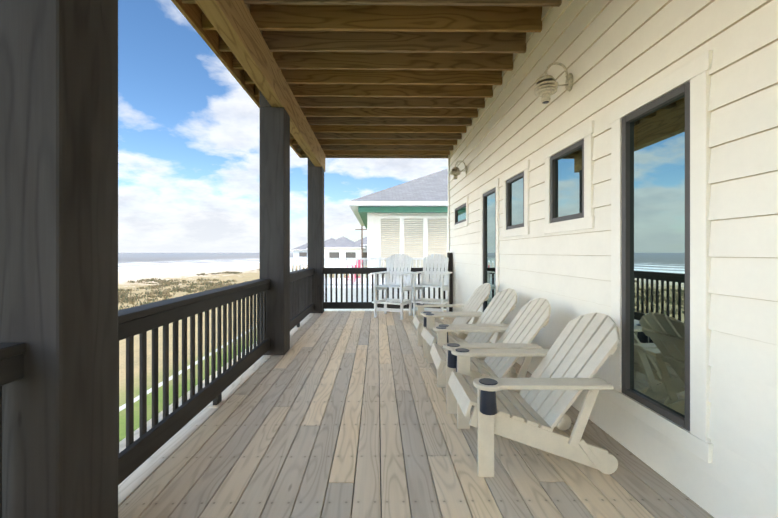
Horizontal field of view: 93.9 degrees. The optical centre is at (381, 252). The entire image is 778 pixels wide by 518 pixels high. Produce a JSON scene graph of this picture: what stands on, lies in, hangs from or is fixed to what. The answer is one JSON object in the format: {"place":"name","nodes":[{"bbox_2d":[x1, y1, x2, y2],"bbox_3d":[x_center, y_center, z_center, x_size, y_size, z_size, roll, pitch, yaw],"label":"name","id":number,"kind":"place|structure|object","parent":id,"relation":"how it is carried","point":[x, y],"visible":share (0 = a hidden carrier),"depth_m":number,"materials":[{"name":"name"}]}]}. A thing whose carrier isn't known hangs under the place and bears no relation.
{"place":"outdoors","nodes":[
{"label":"outdoors","id":0,"kind":"place"},
{"bbox_2d":[118,253,292,270],"bbox_3d":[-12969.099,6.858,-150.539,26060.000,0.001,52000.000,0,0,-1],"label":"sea","id":1,"kind":"structure","parent":0,"point":[134,261],"depth_m":364.10,"materials":[{"name":"liquid"}]},
{"bbox_2d":[118,261,365,441],"bbox_3d":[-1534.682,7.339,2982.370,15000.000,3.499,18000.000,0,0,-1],"label":"ground","id":2,"kind":"structure","parent":0,"point":[250,271],"depth_m":28.02,"materials":[{"name":"beige sand"}]},
{"bbox_2d":[0,0,323,517],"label":"posts","id":3,"kind":"object","parent":2,"relation":"on","point":[59,188],"visible":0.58,"depth_m":1.32,"materials":[{"name":"black wood"}]},
{"bbox_2d":[195,0,324,171],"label":"beam","id":4,"kind":"structure","parent":3,"relation":"attached to","point":[233,23],"depth_m":3.53,"materials":[{"name":"brown wood"}]},
{"bbox_2d":[181,0,561,154],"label":"joists","id":5,"kind":"object","parent":4,"relation":"on","point":[392,77],"visible":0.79,"depth_m":4.21,"materials":[{"name":"brown wood"}]},
{"bbox_2d":[171,0,447,157],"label":"rim boards","id":6,"kind":"object","parent":5,"relation":"attached to","point":[192,14],"visible":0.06,"depth_m":4.05,"materials":[{"name":"brown wood"}]},
{"bbox_2d":[118,266,307,309],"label":"dune grass","id":7,"kind":"structure","parent":2,"relation":"on","point":[124,298],"depth_m":59.09,"materials":[{"name":"plant"}]},
{"bbox_2d":[324,248,363,277],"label":"distant house","id":8,"kind":"structure","parent":2,"relation":"on","point":[342,252],"depth_m":57.90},
{"bbox_2d":[324,236,365,248],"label":"distant roof","id":9,"kind":"structure","parent":8,"relation":"on","point":[343,242],"depth_m":58.33,"materials":[{"name":"grey"}]},
{"bbox_2d":[355,226,366,267],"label":"utility pole","id":10,"kind":"object","parent":2,"relation":"on","point":[361,229],"visible":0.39,"depth_m":53.87,"materials":[{"name":"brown wood"}]},
{"bbox_2d":[363,246,366,267],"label":"distant house","id":11,"kind":"structure","parent":2,"relation":"on","point":[364,253],"depth_m":61.95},
{"bbox_2d":[118,0,447,252],"label":"sky","id":12,"kind":"structure","parent":0,"point":[189,132],"materials":[{"name":"blue"}]},
{"bbox_2d":[292,250,307,270],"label":"distant house","id":13,"kind":"structure","parent":0,"point":[300,253],"depth_m":94.73,"materials":[{"name":"white"}]},
{"bbox_2d":[291,243,307,249],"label":"distant roof","id":14,"kind":"structure","parent":13,"relation":"on","point":[303,247],"depth_m":95.42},
{"bbox_2d":[306,238,335,248],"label":"distant roof","id":15,"kind":"structure","parent":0,"point":[329,240],"depth_m":82.98,"materials":[{"name":"grey"}]},
{"bbox_2d":[356,237,366,245],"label":"distant roof","id":16,"kind":"structure","parent":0,"point":[364,241],"depth_m":62.56,"materials":[{"name":"grey"}]},
{"bbox_2d":[290,256,446,311],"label":"neighbour deck","id":17,"kind":"structure","parent":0,"point":[379,258],"depth_m":12.28,"materials":[{"name":"white wood"}]},
{"bbox_2d":[345,260,362,282],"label":"flowers","id":18,"kind":"object","parent":17,"relation":"on","point":[359,263],"visible":0.35,"depth_m":14.36,"materials":[{"name":"pink plant"}]},
{"bbox_2d":[328,316,411,517],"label":"deck board gaps","id":19,"kind":"object","parent":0,"point":[380,440],"depth_m":2.38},
{"bbox_2d":[118,310,713,517],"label":"deck boards","id":20,"kind":"object","parent":19,"relation":"on","point":[273,436],"visible":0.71,"depth_m":2.20,"materials":[{"name":"brown wood"}]},
{"bbox_2d":[0,268,452,484],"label":"railing rails","id":21,"kind":"object","parent":20,"relation":"on","point":[143,448],"visible":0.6,"depth_m":2.44,"materials":[{"name":"black wood"}]},
{"bbox_2d":[0,274,444,517],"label":"railing balusters","id":22,"kind":"object","parent":21,"relation":"attached to","point":[300,295],"visible":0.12,"depth_m":2.74,"materials":[{"name":"black wood"}]},
{"bbox_2d":[370,254,412,319],"bbox_3d":[0.233,0.630,7.067,0.685,1.222,0.723,0,0,24],"label":"tall chair","id":23,"kind":"object","parent":20,"relation":"on","point":[403,283],"visible":1,"depth_m":7.18,"materials":[{"name":"white wood"}]},
{"bbox_2d":[410,254,452,318],"bbox_3d":[0.982,0.630,7.115,0.685,1.222,0.723,0,0,23],"label":"tall chair","id":24,"kind":"object","parent":20,"relation":"on","point":[442,281],"visible":0.94,"depth_m":7.28,"materials":[{"name":"white wood"}]},
{"bbox_2d":[413,283,490,357],"bbox_3d":[0.884,0.811,4.571,0.939,0.855,0.790,0,0,-1],"label":"adirondack chair","id":25,"kind":"object","parent":20,"relation":"on","point":[478,298],"visible":0.5,"depth_m":4.54,"materials":[{"name":"white wood"}]},
{"bbox_2d":[421,288,516,372],"bbox_3d":[0.919,0.811,3.812,0.956,0.855,0.804,0,0,-1],"label":"adirondack chair","id":26,"kind":"object","parent":20,"relation":"on","point":[499,308],"visible":0.58,"depth_m":3.83,"materials":[{"name":"white wood"}]},
{"bbox_2d":[430,298,550,413],"bbox_3d":[0.902,0.811,3.072,0.946,0.855,0.790,0,0,-1],"label":"adirondack chair","id":27,"kind":"object","parent":20,"relation":"on","point":[526,325],"visible":0.71,"depth_m":2.92,"materials":[{"name":"white wood"}]},
{"bbox_2d":[448,312,619,476],"bbox_3d":[0.932,0.811,2.290,0.941,0.855,0.790,0,0,-1],"label":"adirondack chair","id":28,"kind":"object","parent":20,"relation":"on","point":[575,356],"visible":1,"depth_m":2.05,"materials":[{"name":"white wood"}]},
{"bbox_2d":[448,155,448,252],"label":"backing wall","id":29,"kind":"structure","parent":19,"relation":"on","point":[448,203],"depth_m":7.95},
{"bbox_2d":[367,213,447,277],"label":"neighbour house walls","id":30,"kind":"structure","parent":0,"point":[372,235],"depth_m":16.98,"materials":[{"name":"white paint"}]},
{"bbox_2d":[349,169,447,225],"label":"neighbour roof","id":31,"kind":"structure","parent":30,"relation":"on","point":[430,190],"depth_m":17.02,"materials":[{"name":"grey"}]},
{"bbox_2d":[358,207,447,228],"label":"neighbour fascia","id":32,"kind":"structure","parent":31,"relation":"attached to","point":[363,211],"depth_m":16.58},
{"bbox_2d":[378,216,447,267],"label":"neighbour shutter frames","id":33,"kind":"structure","parent":30,"relation":"attached to","point":[425,236],"depth_m":16.93,"materials":[{"name":"white wood"}]},
{"bbox_2d":[381,218,446,277],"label":"window shutters","id":34,"kind":"object","parent":33,"relation":"in","point":[413,237],"visible":0.54,"depth_m":16.96,"materials":[{"name":"beige wood"}]},
{"bbox_2d":[447,253,452,311],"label":"railing post","id":35,"kind":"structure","parent":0,"point":[450,262],"depth_m":7.58,"materials":[{"name":"black wood"}]},
{"bbox_2d":[449,0,777,517],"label":"siding wall","id":36,"kind":"structure","parent":0,"point":[609,55],"depth_m":2.00,"materials":[{"name":"white wood"}]},
{"bbox_2d":[450,160,466,178],"bbox_3d":[1.356,-1.461,6.394,0.293,0.330,0.185,0,0,-1],"label":"wall lamp","id":37,"kind":"object","parent":36,"relation":"attached to","point":[455,172],"visible":1,"depth_m":6.37,"materials":[{"name":"metal"}]},
{"bbox_2d":[534,62,572,103],"bbox_3d":[1.395,-1.391,2.964,0.293,0.330,0.185,0,0,-1],"label":"wall lamp","id":38,"kind":"object","parent":36,"relation":"attached to","point":[545,86],"visible":1,"depth_m":2.94,"materials":[{"name":"metal"}]},
{"bbox_2d":[455,81,689,431],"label":"window frames","id":39,"kind":"structure","parent":36,"relation":"in","point":[670,415],"depth_m":2.30,"materials":[{"name":"black metal"}]},
{"bbox_2d":[457,94,684,417],"bbox_3d":[1.547,0.008,4.592,0.001,1.710,5.468,0,0,-1],"label":"window glass","id":40,"kind":"object","parent":39,"relation":"in","point":[657,255],"visible":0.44,"depth_m":2.10,"materials":[{"name":"clear glass"}]},
{"bbox_2d":[453,50,712,462],"bbox_3d":[1.524,0.008,4.592,0.029,1.970,5.758,0,0,-1],"label":"window trim","id":41,"kind":"structure","parent":36,"relation":"attached to","point":[695,440],"depth_m":1.94,"materials":[{"name":"white wood"}]}
]}

